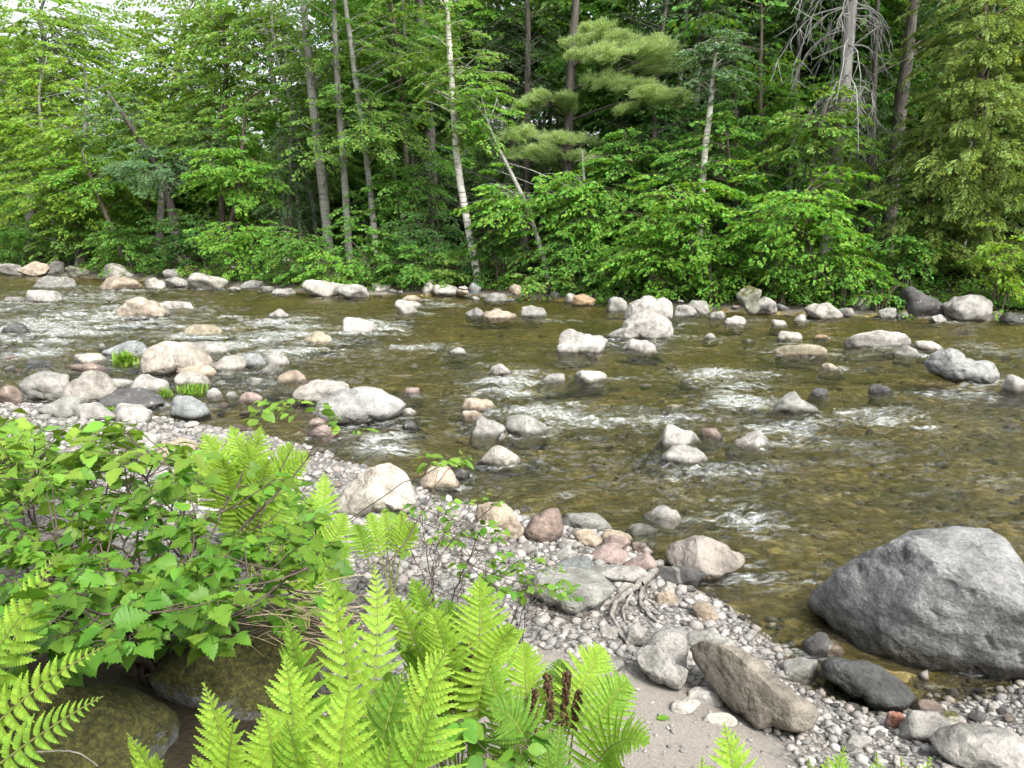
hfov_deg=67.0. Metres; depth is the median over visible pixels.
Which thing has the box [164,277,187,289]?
stone
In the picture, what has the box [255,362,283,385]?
stone
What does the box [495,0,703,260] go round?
pine tree
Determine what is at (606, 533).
stone
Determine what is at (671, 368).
pebble
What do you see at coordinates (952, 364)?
boulder
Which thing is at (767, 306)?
stone
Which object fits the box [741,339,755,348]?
pebble
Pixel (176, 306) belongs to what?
boulder
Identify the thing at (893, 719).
stone
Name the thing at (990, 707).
stone
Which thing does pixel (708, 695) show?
boulder
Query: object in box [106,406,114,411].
grass tuft
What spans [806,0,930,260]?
hemlock tree
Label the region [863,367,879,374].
pebble
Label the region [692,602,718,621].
stone
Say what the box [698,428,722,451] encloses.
stone
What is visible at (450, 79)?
birch tree
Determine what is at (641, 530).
boulder
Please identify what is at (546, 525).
boulder
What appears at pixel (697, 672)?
stone
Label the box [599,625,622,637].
stone
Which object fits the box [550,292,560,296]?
cobble
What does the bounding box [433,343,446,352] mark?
pebble
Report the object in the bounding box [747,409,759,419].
pebble
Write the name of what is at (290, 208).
fir tree
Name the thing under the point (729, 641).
stone
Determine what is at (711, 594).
stone
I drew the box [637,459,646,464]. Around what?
pebble
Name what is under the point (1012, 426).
pebble
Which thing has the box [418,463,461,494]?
boulder
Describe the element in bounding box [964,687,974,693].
stone
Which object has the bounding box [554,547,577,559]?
stone
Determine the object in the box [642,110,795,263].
maple tree
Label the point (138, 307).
boulder
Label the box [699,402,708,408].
pebble
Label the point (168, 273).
stone
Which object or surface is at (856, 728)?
stone
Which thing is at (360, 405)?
boulder
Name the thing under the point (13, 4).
sky
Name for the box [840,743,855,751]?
stone
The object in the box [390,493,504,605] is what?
plant
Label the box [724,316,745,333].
stone
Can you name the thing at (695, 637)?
boulder
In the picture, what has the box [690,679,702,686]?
stone
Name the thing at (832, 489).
riverbed pebbles
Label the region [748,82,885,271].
sapling
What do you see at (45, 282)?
boulder
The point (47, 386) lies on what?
boulder
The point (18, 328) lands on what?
boulder
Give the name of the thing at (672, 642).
rock
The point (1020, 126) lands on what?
cedar tree
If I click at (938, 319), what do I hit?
stone
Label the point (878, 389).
stone
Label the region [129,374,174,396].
boulder
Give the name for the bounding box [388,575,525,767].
fern
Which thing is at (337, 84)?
tree
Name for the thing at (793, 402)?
boulder
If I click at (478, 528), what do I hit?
boulder
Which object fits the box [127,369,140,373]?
cobble
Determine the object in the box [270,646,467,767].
fern
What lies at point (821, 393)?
stone
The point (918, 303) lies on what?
boulder
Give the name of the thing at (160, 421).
cobble
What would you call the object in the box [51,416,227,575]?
shrub
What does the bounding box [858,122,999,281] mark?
cedar tree
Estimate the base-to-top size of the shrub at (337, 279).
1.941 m
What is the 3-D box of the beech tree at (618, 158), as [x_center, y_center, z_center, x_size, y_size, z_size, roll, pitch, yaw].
[2.610,-4.801,21.577,6.186,4.524,2.764,2,12,10]
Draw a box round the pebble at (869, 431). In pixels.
[865,428,872,435]
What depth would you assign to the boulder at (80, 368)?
10.70 m
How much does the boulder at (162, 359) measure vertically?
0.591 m
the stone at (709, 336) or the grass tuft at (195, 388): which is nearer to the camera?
the grass tuft at (195, 388)
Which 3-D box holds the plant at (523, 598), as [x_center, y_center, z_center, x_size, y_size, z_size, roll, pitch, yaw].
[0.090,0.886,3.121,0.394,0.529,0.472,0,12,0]
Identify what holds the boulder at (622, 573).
on the ground at (180, 750)
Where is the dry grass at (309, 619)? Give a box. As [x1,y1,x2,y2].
[234,575,389,655]
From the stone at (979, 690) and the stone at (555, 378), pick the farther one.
the stone at (555, 378)
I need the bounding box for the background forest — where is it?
[0,0,1023,254]
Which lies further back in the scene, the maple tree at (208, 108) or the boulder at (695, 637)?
the maple tree at (208, 108)
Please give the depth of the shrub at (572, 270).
20.82 m
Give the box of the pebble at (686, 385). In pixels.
[679,379,693,391]
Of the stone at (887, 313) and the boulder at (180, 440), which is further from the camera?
the stone at (887, 313)
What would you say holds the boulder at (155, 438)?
on the ground at (180, 750)
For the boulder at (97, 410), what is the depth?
7.31 m
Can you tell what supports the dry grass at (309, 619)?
on the boulder at (238, 683)
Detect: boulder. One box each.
[0,323,33,344]
[0,682,180,767]
[19,371,69,401]
[26,290,61,310]
[33,276,76,295]
[38,395,87,417]
[62,370,116,402]
[69,353,114,374]
[70,363,108,380]
[72,402,116,420]
[99,388,166,411]
[100,277,141,295]
[102,263,134,279]
[102,340,147,371]
[113,403,152,422]
[114,297,169,322]
[125,431,161,447]
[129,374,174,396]
[140,341,214,377]
[148,627,327,720]
[155,438,198,465]
[160,301,210,320]
[170,395,214,420]
[174,365,226,389]
[174,371,214,394]
[181,324,221,341]
[187,272,227,291]
[193,341,232,361]
[214,355,246,383]
[273,370,308,394]
[293,379,348,412]
[302,279,345,299]
[305,424,340,446]
[312,386,405,427]
[334,284,370,301]
[334,463,416,517]
[342,317,377,345]
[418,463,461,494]
[456,398,500,422]
[469,416,504,450]
[473,520,505,542]
[475,445,529,474]
[475,502,523,539]
[478,308,516,329]
[506,414,549,449]
[523,508,563,542]
[530,566,614,615]
[553,555,592,569]
[556,329,607,367]
[563,512,612,532]
[564,370,611,395]
[590,542,627,564]
[593,564,646,583]
[596,655,623,671]
[606,312,673,347]
[622,338,665,364]
[623,552,656,569]
[624,295,672,319]
[624,524,657,544]
[636,505,688,533]
[646,445,711,482]
[646,566,704,587]
[647,424,700,462]
[666,535,744,582]
[670,697,700,714]
[686,630,728,645]
[688,686,722,705]
[690,641,819,732]
[703,712,737,725]
[725,430,767,464]
[765,391,819,429]
[774,344,827,369]
[779,657,817,684]
[804,302,842,321]
[808,526,1023,680]
[820,657,916,711]
[837,330,910,361]
[898,710,948,741]
[899,286,943,316]
[924,348,999,385]
[929,722,1023,767]
[941,294,992,323]
[998,374,1023,403]
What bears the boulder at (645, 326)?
on the ground at (180, 750)
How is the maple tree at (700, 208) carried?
on the ground at (180, 750)
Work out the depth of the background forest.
27.45 m
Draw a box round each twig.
[11,750,97,765]
[239,440,321,530]
[369,455,469,584]
[424,500,499,589]
[549,615,573,620]
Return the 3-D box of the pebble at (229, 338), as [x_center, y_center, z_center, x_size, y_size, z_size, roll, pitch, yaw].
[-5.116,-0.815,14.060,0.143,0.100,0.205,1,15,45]
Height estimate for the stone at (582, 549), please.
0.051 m
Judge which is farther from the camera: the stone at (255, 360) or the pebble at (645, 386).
the stone at (255, 360)
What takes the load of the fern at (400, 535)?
on the ground at (180, 750)
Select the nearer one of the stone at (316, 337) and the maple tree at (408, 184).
the stone at (316, 337)
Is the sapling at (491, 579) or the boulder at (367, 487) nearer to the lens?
the sapling at (491, 579)
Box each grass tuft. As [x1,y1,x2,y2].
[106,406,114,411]
[110,349,139,368]
[154,385,170,397]
[170,381,211,397]
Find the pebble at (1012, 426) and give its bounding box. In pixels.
[1002,423,1020,432]
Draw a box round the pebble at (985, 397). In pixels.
[981,391,996,399]
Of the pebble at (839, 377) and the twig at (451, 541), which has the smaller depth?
the twig at (451, 541)
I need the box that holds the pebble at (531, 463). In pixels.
[526,461,539,468]
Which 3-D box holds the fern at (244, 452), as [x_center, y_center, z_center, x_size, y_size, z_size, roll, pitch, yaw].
[-1.248,0.592,3.710,0.542,0.736,0.391,8,14,33]
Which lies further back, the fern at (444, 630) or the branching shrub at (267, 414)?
the branching shrub at (267, 414)
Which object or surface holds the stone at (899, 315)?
on the ground at (180, 750)
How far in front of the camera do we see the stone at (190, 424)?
7.52 m
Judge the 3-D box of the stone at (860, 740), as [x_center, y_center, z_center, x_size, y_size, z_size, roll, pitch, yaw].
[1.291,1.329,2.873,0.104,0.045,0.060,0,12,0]
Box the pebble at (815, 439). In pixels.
[811,435,819,441]
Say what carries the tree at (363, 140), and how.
on the ground at (180, 750)
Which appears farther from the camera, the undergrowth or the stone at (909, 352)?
the undergrowth
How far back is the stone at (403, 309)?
17.43 m
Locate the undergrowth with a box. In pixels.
[0,238,1023,313]
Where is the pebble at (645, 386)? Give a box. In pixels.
[639,383,651,390]
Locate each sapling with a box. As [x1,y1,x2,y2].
[0,52,119,256]
[18,150,160,264]
[351,79,424,237]
[382,494,556,622]
[450,63,549,282]
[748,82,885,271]
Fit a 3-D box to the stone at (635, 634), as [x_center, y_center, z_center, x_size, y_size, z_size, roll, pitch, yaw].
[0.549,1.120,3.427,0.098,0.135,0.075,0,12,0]
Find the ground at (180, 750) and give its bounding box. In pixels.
[0,190,1023,767]
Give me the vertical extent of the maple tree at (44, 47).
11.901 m
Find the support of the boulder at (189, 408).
on the ground at (180, 750)
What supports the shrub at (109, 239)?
on the ground at (180, 750)
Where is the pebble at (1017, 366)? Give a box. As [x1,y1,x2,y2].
[1010,364,1019,369]
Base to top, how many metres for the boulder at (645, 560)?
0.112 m
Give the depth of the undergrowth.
21.64 m
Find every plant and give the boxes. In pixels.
[372,671,553,767]
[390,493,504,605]
[487,559,582,642]
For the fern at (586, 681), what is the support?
on the ground at (180, 750)
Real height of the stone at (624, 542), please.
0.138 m
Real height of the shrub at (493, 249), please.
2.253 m
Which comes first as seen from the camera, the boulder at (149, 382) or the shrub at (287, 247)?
the boulder at (149, 382)
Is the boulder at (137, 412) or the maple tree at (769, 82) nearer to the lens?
the boulder at (137, 412)
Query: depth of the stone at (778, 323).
15.54 m
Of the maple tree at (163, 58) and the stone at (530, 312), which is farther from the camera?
the maple tree at (163, 58)
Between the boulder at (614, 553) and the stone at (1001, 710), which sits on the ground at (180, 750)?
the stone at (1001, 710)
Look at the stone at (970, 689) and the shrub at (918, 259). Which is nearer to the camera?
the stone at (970, 689)
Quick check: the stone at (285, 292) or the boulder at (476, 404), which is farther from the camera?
the stone at (285, 292)
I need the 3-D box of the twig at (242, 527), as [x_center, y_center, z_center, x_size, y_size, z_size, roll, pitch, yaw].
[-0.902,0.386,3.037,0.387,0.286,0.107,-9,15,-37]
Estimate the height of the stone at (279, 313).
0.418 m
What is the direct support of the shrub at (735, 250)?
on the ground at (180, 750)
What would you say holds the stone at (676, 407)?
in the river water
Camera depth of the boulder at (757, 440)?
7.04 m
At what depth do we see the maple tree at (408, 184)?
24.68 m
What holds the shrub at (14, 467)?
on the ground at (180, 750)
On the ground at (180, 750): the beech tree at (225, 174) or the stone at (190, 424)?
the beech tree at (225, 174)
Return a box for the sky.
[0,0,938,162]
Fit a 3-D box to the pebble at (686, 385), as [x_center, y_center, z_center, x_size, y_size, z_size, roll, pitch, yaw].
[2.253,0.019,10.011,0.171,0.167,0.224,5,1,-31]
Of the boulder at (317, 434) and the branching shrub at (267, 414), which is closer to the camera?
the branching shrub at (267, 414)
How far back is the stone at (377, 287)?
22.59 m
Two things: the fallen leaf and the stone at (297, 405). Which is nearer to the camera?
the fallen leaf
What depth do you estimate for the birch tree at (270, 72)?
28.64 m
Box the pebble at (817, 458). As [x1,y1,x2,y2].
[810,456,823,461]
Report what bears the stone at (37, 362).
on the ground at (180, 750)
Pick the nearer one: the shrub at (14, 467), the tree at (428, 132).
the shrub at (14, 467)
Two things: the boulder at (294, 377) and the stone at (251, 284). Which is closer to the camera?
the boulder at (294, 377)
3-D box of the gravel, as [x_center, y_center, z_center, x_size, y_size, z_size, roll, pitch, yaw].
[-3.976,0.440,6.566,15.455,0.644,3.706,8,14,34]
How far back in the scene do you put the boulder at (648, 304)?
14.74 m
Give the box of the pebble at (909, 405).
[901,401,912,407]
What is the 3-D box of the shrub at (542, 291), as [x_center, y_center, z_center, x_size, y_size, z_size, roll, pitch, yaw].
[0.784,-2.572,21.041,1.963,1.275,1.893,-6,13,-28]
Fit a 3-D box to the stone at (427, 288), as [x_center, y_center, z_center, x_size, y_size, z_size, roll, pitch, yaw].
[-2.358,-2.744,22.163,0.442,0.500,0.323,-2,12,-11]
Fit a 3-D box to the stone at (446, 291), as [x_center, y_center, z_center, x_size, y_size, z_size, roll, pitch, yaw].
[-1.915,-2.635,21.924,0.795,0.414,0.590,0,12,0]
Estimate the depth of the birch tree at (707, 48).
19.50 m
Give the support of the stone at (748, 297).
on the ground at (180, 750)
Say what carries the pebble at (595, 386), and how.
in the river water
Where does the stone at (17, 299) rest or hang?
on the ground at (180, 750)
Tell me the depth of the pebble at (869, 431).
7.68 m
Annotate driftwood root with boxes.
[605,567,664,654]
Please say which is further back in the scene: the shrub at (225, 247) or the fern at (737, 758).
the shrub at (225, 247)
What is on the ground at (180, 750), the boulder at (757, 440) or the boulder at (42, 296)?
the boulder at (42, 296)
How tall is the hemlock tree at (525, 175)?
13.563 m
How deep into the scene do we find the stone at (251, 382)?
9.71 m
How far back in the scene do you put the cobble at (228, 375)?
10.29 m
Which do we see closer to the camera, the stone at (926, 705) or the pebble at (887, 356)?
the stone at (926, 705)
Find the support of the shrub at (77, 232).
on the ground at (180, 750)
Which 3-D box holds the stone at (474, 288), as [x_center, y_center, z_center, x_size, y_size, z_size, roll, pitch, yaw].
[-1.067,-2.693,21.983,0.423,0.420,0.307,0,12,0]
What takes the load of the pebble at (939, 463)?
in the river water
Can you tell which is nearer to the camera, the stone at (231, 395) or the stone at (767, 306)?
the stone at (231, 395)
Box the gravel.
[0,402,1023,767]
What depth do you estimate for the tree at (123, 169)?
27.94 m
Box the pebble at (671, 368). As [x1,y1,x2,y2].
[666,365,676,370]
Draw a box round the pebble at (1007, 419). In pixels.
[1000,417,1012,424]
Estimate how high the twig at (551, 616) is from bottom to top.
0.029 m
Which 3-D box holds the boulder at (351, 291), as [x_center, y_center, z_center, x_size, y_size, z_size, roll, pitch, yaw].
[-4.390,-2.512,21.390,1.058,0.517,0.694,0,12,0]
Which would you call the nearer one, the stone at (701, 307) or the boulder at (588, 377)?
the boulder at (588, 377)
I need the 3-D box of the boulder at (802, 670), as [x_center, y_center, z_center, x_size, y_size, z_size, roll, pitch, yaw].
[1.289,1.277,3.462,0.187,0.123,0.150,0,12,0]
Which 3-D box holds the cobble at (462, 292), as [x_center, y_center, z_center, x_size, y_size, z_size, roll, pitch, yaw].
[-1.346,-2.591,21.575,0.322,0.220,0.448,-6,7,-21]
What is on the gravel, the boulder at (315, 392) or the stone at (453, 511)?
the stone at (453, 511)
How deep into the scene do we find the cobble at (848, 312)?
17.04 m
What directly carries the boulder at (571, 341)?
on the ground at (180, 750)
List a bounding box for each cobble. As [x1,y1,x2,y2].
[4,355,16,362]
[4,366,15,372]
[13,369,21,374]
[35,346,48,353]
[35,414,51,420]
[98,343,107,351]
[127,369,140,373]
[154,418,169,424]
[217,402,227,408]
[222,373,233,380]
[229,287,241,291]
[231,423,245,430]
[239,411,249,415]
[244,431,255,436]
[261,286,275,293]
[266,395,280,401]
[388,289,397,293]
[457,289,468,294]
[458,286,467,289]
[471,296,479,302]
[509,284,520,295]
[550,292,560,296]
[776,304,790,310]
[838,307,853,317]
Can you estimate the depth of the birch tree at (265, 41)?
28.32 m
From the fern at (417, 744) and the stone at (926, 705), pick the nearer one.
the fern at (417, 744)
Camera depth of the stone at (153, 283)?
24.44 m
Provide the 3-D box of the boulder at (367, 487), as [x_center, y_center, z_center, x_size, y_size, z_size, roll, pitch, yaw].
[-0.874,0.689,4.955,0.533,0.372,0.461,0,12,0]
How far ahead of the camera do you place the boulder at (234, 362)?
10.83 m
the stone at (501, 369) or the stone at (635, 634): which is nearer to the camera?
the stone at (635, 634)
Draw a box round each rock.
[636,645,687,689]
[645,627,688,668]
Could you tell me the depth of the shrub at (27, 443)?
4.08 m
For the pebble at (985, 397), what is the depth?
9.37 m
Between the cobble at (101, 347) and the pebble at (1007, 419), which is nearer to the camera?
the pebble at (1007, 419)
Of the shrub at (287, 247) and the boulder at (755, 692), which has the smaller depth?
the boulder at (755, 692)
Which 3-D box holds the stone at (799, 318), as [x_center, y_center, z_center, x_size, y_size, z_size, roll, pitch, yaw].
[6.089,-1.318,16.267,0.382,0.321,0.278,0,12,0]
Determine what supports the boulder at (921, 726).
on the gravel
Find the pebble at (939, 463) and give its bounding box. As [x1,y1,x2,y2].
[936,460,949,468]
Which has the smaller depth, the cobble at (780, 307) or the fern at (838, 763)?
the fern at (838, 763)
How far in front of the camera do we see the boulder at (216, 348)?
12.12 m
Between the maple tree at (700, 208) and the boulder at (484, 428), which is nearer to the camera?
the boulder at (484, 428)
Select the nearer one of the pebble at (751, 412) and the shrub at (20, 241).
the pebble at (751, 412)
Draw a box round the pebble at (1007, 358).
[1000,355,1012,361]
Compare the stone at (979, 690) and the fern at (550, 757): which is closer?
the fern at (550, 757)
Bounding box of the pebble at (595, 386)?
[589,383,602,394]
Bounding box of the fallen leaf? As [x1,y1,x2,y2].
[657,714,669,719]
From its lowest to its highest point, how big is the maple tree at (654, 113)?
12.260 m
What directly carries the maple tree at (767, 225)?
on the ground at (180, 750)
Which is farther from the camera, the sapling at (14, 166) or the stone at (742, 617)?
the sapling at (14, 166)
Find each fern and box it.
[0,542,105,767]
[126,655,345,767]
[188,425,310,577]
[256,472,358,628]
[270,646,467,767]
[277,563,403,766]
[348,508,419,623]
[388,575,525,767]
[472,640,650,767]
[515,724,602,767]
[697,721,761,767]
[805,746,850,767]
[869,753,931,767]
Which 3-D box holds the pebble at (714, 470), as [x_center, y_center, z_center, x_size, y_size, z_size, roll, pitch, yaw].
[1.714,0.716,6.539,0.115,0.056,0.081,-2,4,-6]
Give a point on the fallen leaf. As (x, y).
(662, 717)
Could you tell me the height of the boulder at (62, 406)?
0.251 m
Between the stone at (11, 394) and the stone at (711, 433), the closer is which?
the stone at (711, 433)
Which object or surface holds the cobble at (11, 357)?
on the river water
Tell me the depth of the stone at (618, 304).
17.98 m
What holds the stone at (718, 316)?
on the ground at (180, 750)
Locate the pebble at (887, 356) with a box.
[882,351,893,359]
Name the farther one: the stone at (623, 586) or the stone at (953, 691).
the stone at (623, 586)
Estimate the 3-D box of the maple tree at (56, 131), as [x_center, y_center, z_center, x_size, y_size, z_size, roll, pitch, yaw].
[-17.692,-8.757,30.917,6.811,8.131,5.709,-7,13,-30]
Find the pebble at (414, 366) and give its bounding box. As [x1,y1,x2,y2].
[409,364,418,371]
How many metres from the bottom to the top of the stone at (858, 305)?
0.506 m
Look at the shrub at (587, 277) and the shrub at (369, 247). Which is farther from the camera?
the shrub at (369, 247)
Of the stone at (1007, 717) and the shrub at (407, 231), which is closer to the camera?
the stone at (1007, 717)
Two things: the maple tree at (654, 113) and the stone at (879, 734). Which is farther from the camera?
the maple tree at (654, 113)
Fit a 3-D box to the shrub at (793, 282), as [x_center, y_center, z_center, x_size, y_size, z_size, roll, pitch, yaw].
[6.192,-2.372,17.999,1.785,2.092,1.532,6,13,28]
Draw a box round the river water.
[0,273,1023,713]
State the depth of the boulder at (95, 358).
11.38 m
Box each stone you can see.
[0,263,22,276]
[0,384,22,404]
[2,297,24,309]
[17,261,49,277]
[19,359,52,376]
[47,260,64,273]
[65,265,90,276]
[113,379,132,388]
[144,278,167,293]
[162,269,183,278]
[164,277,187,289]
[183,421,199,428]
[206,388,222,406]
[225,391,239,406]
[229,392,265,410]
[240,280,263,289]
[242,353,265,378]
[246,377,261,393]
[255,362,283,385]
[264,350,291,371]
[269,309,288,326]
[271,288,296,297]
[291,400,305,408]
[301,331,335,355]
[308,418,328,430]
[328,448,336,453]
[335,482,341,487]
[348,464,358,468]
[372,283,390,290]
[395,300,426,316]
[395,305,420,323]
[398,408,419,424]
[398,420,428,438]
[400,387,424,404]
[402,295,424,302]
[422,279,434,294]
[432,284,457,297]
[445,347,466,364]
[447,507,462,517]
[454,468,470,486]
[459,411,485,431]
[465,307,483,324]
[469,282,481,293]
[483,292,507,305]
[488,364,510,385]
[521,305,546,326]
[521,543,536,554]
[535,373,567,394]
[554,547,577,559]
[564,293,574,304]
[569,294,595,308]
[570,528,579,535]
[574,528,601,546]
[577,546,586,552]
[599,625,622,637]
[601,529,632,542]
[602,534,630,549]
[604,297,627,319]
[616,582,634,595]
[626,622,645,646]
[632,541,649,552]
[654,590,678,605]
[659,582,675,593]
[660,404,686,420]
[671,305,696,321]
[679,621,687,625]
[687,300,710,318]
[687,585,696,592]
[689,669,703,677]
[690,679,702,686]
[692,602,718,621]
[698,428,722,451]
[701,333,717,346]
[702,620,716,627]
[706,591,716,597]
[708,311,725,325]
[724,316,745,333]
[726,638,736,645]
[736,285,761,314]
[737,615,745,619]
[754,297,777,315]
[769,319,791,333]
[774,331,801,346]
[794,314,808,328]
[801,632,832,663]
[806,388,830,406]
[812,334,832,346]
[817,363,846,381]
[824,640,844,659]
[829,703,840,707]
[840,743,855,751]
[847,702,862,711]
[847,733,872,747]
[851,297,873,309]
[852,725,860,732]
[868,384,900,407]
[874,730,885,738]
[878,308,896,321]
[885,711,904,728]
[892,345,918,367]
[895,309,908,319]
[896,746,909,752]
[913,341,943,360]
[914,699,942,713]
[929,314,945,326]
[940,711,959,723]
[947,687,958,696]
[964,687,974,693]
[968,710,986,721]
[974,687,983,693]
[986,702,994,711]
[993,312,1023,326]
[996,707,1006,713]
[1002,713,1014,721]
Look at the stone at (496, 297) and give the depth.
20.29 m
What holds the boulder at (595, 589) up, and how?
on the ground at (180, 750)
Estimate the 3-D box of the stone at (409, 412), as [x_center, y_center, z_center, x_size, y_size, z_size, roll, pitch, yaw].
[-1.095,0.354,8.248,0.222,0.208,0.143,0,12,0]
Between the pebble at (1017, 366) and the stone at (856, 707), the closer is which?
the stone at (856, 707)
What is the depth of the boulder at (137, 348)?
11.90 m
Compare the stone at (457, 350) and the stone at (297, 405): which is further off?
the stone at (457, 350)
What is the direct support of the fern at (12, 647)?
on the ground at (180, 750)
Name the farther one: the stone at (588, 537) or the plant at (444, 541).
the stone at (588, 537)
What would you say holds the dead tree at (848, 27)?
on the ground at (180, 750)
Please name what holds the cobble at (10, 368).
on the river water
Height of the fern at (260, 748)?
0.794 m
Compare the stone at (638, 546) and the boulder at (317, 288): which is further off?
the boulder at (317, 288)
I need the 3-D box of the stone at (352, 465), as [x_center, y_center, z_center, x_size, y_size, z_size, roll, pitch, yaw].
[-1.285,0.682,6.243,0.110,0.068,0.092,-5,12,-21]
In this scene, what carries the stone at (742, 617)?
on the ground at (180, 750)
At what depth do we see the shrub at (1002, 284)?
16.33 m
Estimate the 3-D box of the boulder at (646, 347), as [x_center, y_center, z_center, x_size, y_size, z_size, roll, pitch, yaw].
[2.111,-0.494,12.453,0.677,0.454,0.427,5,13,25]
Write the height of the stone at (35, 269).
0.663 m
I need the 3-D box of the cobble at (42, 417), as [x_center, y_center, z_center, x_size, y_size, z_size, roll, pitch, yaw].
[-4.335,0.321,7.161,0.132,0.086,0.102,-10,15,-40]
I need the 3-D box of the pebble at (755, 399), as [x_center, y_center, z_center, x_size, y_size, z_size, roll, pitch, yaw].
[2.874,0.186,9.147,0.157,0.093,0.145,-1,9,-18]
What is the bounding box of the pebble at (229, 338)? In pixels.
[226,336,235,340]
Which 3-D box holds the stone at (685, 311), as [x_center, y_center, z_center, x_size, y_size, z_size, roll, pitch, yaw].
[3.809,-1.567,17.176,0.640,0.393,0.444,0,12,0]
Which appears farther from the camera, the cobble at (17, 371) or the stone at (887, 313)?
the stone at (887, 313)
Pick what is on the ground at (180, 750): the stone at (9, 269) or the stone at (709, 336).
the stone at (9, 269)
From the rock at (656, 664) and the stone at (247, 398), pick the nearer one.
the rock at (656, 664)
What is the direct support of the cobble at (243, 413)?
on the ground at (180, 750)
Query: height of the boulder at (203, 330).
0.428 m
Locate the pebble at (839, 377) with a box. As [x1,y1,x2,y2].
[837,374,844,379]
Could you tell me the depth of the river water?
10.71 m
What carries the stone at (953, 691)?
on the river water
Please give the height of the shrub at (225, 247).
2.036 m
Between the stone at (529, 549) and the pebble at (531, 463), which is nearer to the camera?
the stone at (529, 549)
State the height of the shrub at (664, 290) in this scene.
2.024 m
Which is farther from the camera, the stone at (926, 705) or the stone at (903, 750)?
the stone at (926, 705)
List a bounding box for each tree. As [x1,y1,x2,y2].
[0,0,171,251]
[0,56,163,265]
[70,91,263,263]
[84,0,261,248]
[124,0,312,253]
[169,82,308,260]
[178,0,311,245]
[206,0,380,249]
[220,0,341,249]
[229,0,378,255]
[250,100,342,256]
[290,0,387,259]
[303,0,475,249]
[323,0,462,257]
[351,0,571,253]
[367,0,526,283]
[402,0,596,252]
[424,0,628,240]
[457,150,657,288]
[494,127,712,286]
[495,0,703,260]
[535,0,741,246]
[591,158,754,294]
[622,0,794,250]
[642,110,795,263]
[649,0,820,260]
[671,28,768,268]
[676,2,793,247]
[718,164,887,295]
[723,0,944,222]
[772,0,919,269]
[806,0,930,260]
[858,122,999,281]
[878,0,978,258]
[884,0,1023,278]
[974,29,1023,252]
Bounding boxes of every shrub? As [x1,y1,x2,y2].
[0,209,71,265]
[0,408,206,586]
[0,415,48,522]
[0,452,357,697]
[22,202,127,264]
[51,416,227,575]
[74,220,169,277]
[136,209,224,271]
[174,262,232,280]
[183,219,298,281]
[213,398,473,589]
[251,226,342,286]
[291,250,363,288]
[323,210,418,285]
[376,232,462,290]
[377,189,465,271]
[420,258,469,289]
[457,215,526,285]
[505,267,576,303]
[534,231,616,295]
[572,238,663,305]
[630,238,709,300]
[667,233,760,311]
[687,176,774,274]
[742,239,818,304]
[778,227,899,310]
[835,248,916,319]
[865,231,949,294]
[950,220,1023,322]
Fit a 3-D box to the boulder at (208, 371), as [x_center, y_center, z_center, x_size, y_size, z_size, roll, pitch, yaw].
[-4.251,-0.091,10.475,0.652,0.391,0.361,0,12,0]
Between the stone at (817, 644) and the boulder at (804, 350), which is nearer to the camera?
the stone at (817, 644)
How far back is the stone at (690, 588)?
4.21 m
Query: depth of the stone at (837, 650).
3.64 m
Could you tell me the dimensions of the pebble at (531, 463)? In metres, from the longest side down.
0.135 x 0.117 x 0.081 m
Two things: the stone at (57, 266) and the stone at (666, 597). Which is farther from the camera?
the stone at (57, 266)
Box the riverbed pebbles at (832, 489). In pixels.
[0,375,1023,701]
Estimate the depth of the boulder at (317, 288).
21.69 m
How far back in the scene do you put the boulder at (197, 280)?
24.08 m
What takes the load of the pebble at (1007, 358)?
on the river water
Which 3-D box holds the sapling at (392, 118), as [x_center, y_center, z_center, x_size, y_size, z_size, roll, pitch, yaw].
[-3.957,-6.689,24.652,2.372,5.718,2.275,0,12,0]
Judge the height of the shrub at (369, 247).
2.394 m
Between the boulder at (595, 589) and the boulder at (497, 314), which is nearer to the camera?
the boulder at (595, 589)
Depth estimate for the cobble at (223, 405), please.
8.63 m
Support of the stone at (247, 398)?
on the ground at (180, 750)
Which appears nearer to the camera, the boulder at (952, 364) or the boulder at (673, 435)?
the boulder at (673, 435)
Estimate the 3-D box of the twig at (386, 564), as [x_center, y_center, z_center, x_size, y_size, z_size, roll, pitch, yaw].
[-0.394,0.497,3.042,0.160,0.365,0.607,7,14,31]
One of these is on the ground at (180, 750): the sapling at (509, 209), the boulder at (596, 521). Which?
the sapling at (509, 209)
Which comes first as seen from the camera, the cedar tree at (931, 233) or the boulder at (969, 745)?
the boulder at (969, 745)
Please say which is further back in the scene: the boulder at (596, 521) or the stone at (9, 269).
the stone at (9, 269)
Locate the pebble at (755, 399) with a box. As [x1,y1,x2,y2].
[748,396,760,403]
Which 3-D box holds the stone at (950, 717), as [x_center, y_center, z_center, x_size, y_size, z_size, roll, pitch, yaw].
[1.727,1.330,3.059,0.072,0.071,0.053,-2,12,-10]
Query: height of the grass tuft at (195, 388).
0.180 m
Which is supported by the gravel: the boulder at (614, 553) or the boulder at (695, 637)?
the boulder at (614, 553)
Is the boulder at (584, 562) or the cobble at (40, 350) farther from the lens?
the cobble at (40, 350)
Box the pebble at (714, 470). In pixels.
[708,465,720,471]
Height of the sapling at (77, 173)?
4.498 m
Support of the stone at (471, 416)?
on the ground at (180, 750)
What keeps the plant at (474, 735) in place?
on the ground at (180, 750)
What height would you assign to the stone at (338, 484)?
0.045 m
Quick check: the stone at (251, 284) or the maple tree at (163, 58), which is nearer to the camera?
the stone at (251, 284)
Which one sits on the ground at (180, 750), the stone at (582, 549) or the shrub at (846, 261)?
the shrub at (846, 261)
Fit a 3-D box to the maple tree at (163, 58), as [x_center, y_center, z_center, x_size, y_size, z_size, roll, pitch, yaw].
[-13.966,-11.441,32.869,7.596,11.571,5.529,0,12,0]
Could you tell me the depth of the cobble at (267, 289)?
23.61 m
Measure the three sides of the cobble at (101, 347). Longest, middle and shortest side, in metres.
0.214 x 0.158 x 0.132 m
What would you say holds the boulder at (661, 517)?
on the ground at (180, 750)

